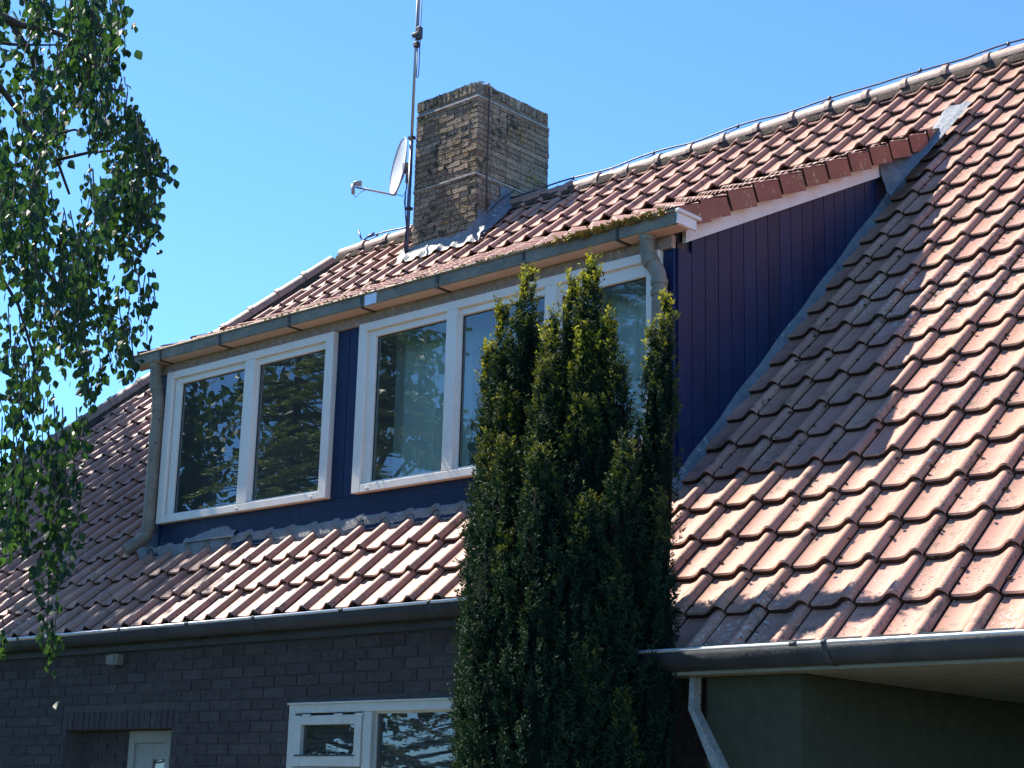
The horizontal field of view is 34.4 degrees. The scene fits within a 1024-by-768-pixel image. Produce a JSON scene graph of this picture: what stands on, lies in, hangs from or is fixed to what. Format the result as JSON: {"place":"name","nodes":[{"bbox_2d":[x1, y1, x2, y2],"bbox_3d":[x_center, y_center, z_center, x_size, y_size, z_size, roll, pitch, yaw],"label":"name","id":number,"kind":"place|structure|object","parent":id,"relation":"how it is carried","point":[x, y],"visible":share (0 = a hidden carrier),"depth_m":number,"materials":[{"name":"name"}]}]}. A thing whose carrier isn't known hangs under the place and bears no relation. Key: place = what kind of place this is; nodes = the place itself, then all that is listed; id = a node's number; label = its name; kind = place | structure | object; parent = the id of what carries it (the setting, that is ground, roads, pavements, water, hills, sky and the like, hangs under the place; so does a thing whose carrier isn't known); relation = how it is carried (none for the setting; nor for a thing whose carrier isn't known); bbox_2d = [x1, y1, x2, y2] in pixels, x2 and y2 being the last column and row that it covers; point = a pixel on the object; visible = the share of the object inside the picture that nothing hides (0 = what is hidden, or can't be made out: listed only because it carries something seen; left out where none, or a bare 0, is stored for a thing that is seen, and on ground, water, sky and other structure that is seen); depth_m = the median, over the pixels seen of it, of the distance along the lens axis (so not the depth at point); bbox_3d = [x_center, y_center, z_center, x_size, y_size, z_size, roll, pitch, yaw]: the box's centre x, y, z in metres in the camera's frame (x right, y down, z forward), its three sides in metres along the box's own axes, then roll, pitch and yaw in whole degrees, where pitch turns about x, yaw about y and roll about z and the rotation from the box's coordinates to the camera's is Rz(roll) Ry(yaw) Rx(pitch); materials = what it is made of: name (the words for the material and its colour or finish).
{"place":"outdoors","nodes":[
{"label":"outdoors","id":0,"kind":"place"},
{"bbox_2d":[0,0,1023,461],"label":"sky","id":1,"kind":"structure","parent":0,"point":[268,113],"materials":[{"name":"blue"}]},
{"label":"ground","id":2,"kind":"structure","parent":0,"visible":0},
{"bbox_2d":[0,0,179,708],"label":"birch tree","id":3,"kind":"object","parent":2,"relation":"on","point":[86,47],"visible":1,"depth_m":7.19,"materials":[{"name":"green plant"}]},
{"bbox_2d":[0,11,30,120],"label":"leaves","id":4,"kind":"object","parent":3,"relation":"part of","point":[9,57],"visible":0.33,"depth_m":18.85,"materials":[{"name":"green plant"}]},
{"bbox_2d":[0,43,1023,767],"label":"house","id":5,"kind":"structure","parent":2,"relation":"on","point":[214,591],"depth_m":10.93,"materials":[{"name":"tile"}]},
{"bbox_2d":[106,653,123,667],"bbox_3d":[-2.872,2.003,11.951,0.128,0.100,0.070,-11,-19,41],"label":"wall box","id":6,"kind":"object","parent":5,"relation":"attached to","point":[115,660],"visible":1,"depth_m":11.92,"materials":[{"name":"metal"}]},
{"bbox_2d":[127,730,171,767],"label":"entrance door","id":7,"kind":"structure","parent":5,"relation":"in","point":[149,748],"depth_m":11.76,"materials":[{"name":"paint"}]},
{"bbox_2d":[156,331,338,524],"bbox_3d":[-2.040,0.370,12.636,2.015,1.239,0.094,-11,-19,41],"label":"dormer window","id":8,"kind":"structure","parent":5,"relation":"in","point":[253,364],"depth_m":12.59,"materials":[{"name":"white wood"}]},
{"bbox_2d":[286,697,455,767],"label":"ground floor window","id":9,"kind":"structure","parent":5,"relation":"in","point":[366,720],"depth_m":10.18,"materials":[{"name":"wood"}]},
{"bbox_2d":[311,712,455,766],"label":"venetian blind","id":10,"kind":"object","parent":5,"relation":"attached to","point":[399,739],"visible":0.47,"depth_m":10.05,"materials":[{"name":"white plastic"}]},
{"bbox_2d":[358,224,412,241],"bbox_3d":[-1.298,-1.783,18.659,1.390,0.240,0.095,-11,-19,41],"label":"lightning conductor","id":11,"kind":"object","parent":5,"relation":"attached to","point":[371,235],"visible":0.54,"depth_m":18.91,"materials":[{"name":"metal"}]},
{"bbox_2d":[158,210,666,348],"bbox_3d":[-0.945,-0.660,11.726,5.184,0.050,0.122,-11,-19,41],"label":"gutter moss","id":12,"kind":"object","parent":5,"relation":"on","point":[421,277],"visible":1,"depth_m":11.31,"materials":[{"name":"green plant"}]},
{"bbox_2d":[404,0,422,254],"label":"antenna mast","id":13,"kind":"object","parent":5,"relation":"attached to","point":[417,35],"visible":1,"depth_m":18.02,"materials":[{"name":"metal"}]},
{"bbox_2d":[351,137,412,210],"bbox_3d":[-1.352,-2.253,17.879,0.516,0.973,0.597,-11,-19,41],"label":"satellite dish","id":14,"kind":"object","parent":13,"relation":"attached to","point":[399,169],"visible":1,"depth_m":18.06,"materials":[{"name":"metal"}]},
{"bbox_2d":[392,302,534,477],"bbox_3d":[-0.369,0.164,11.537,1.360,1.327,0.056,-11,-19,41],"label":"curtain","id":15,"kind":"object","parent":5,"relation":"hanging from","point":[418,410],"visible":0.33,"depth_m":11.76,"materials":[{"name":"white fabric"}]},
{"bbox_2d":[467,418,482,464],"bbox_3d":[-0.234,0.433,11.122,0.302,0.420,0.133,-11,-19,41],"label":"houseplant","id":16,"kind":"object","parent":5,"relation":"on","point":[471,445],"visible":0.28,"depth_m":11.12,"materials":[{"name":"green plant"}]},
{"bbox_2d":[484,83,515,212],"bbox_3d":[-0.119,-2.468,17.507,0.410,1.473,0.087,8,-16,-24],"label":"chimney conductor","id":17,"kind":"object","parent":5,"relation":"attached to","point":[487,158],"visible":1,"depth_m":17.41,"materials":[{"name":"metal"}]},
{"bbox_2d":[351,249,663,494],"bbox_3d":[-0.089,-0.021,10.917,2.700,1.239,0.094,-11,-19,41],"label":"dormer window","id":18,"kind":"structure","parent":5,"relation":"in","point":[628,270],"depth_m":11.22,"materials":[{"name":"white wood"}]},
{"bbox_2d":[35,126,1023,606],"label":"roof moss","id":19,"kind":"object","parent":5,"relation":"on","point":[879,430],"visible":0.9,"depth_m":9.21,"materials":[{"name":"green plant"}]},
{"bbox_2d":[541,281,645,434],"bbox_3d":[0.633,-0.037,10.654,1.220,1.327,0.056,-11,-19,41],"label":"curtain","id":20,"kind":"object","parent":5,"relation":"hanging from","point":[629,302],"visible":0.02,"depth_m":10.62,"materials":[{"name":"white fabric"}]},
{"bbox_2d":[543,207,665,246],"bbox_3d":[0.596,-0.966,10.360,1.019,0.080,0.174,-11,-19,41],"label":"gutter moss","id":21,"kind":"object","parent":5,"relation":"on","point":[581,234],"visible":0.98,"depth_m":10.30,"materials":[{"name":"green plant"}]},
{"bbox_2d":[509,38,1023,198],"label":"lightning conductor","id":22,"kind":"object","parent":5,"relation":"attached to","point":[920,70],"visible":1,"depth_m":15.31,"materials":[{"name":"metal"}]},
{"bbox_2d":[444,246,686,767],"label":"yew tree","id":23,"kind":"object","parent":2,"relation":"on","point":[569,603],"visible":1,"depth_m":8.31,"materials":[{"name":"green plant"}]}
]}

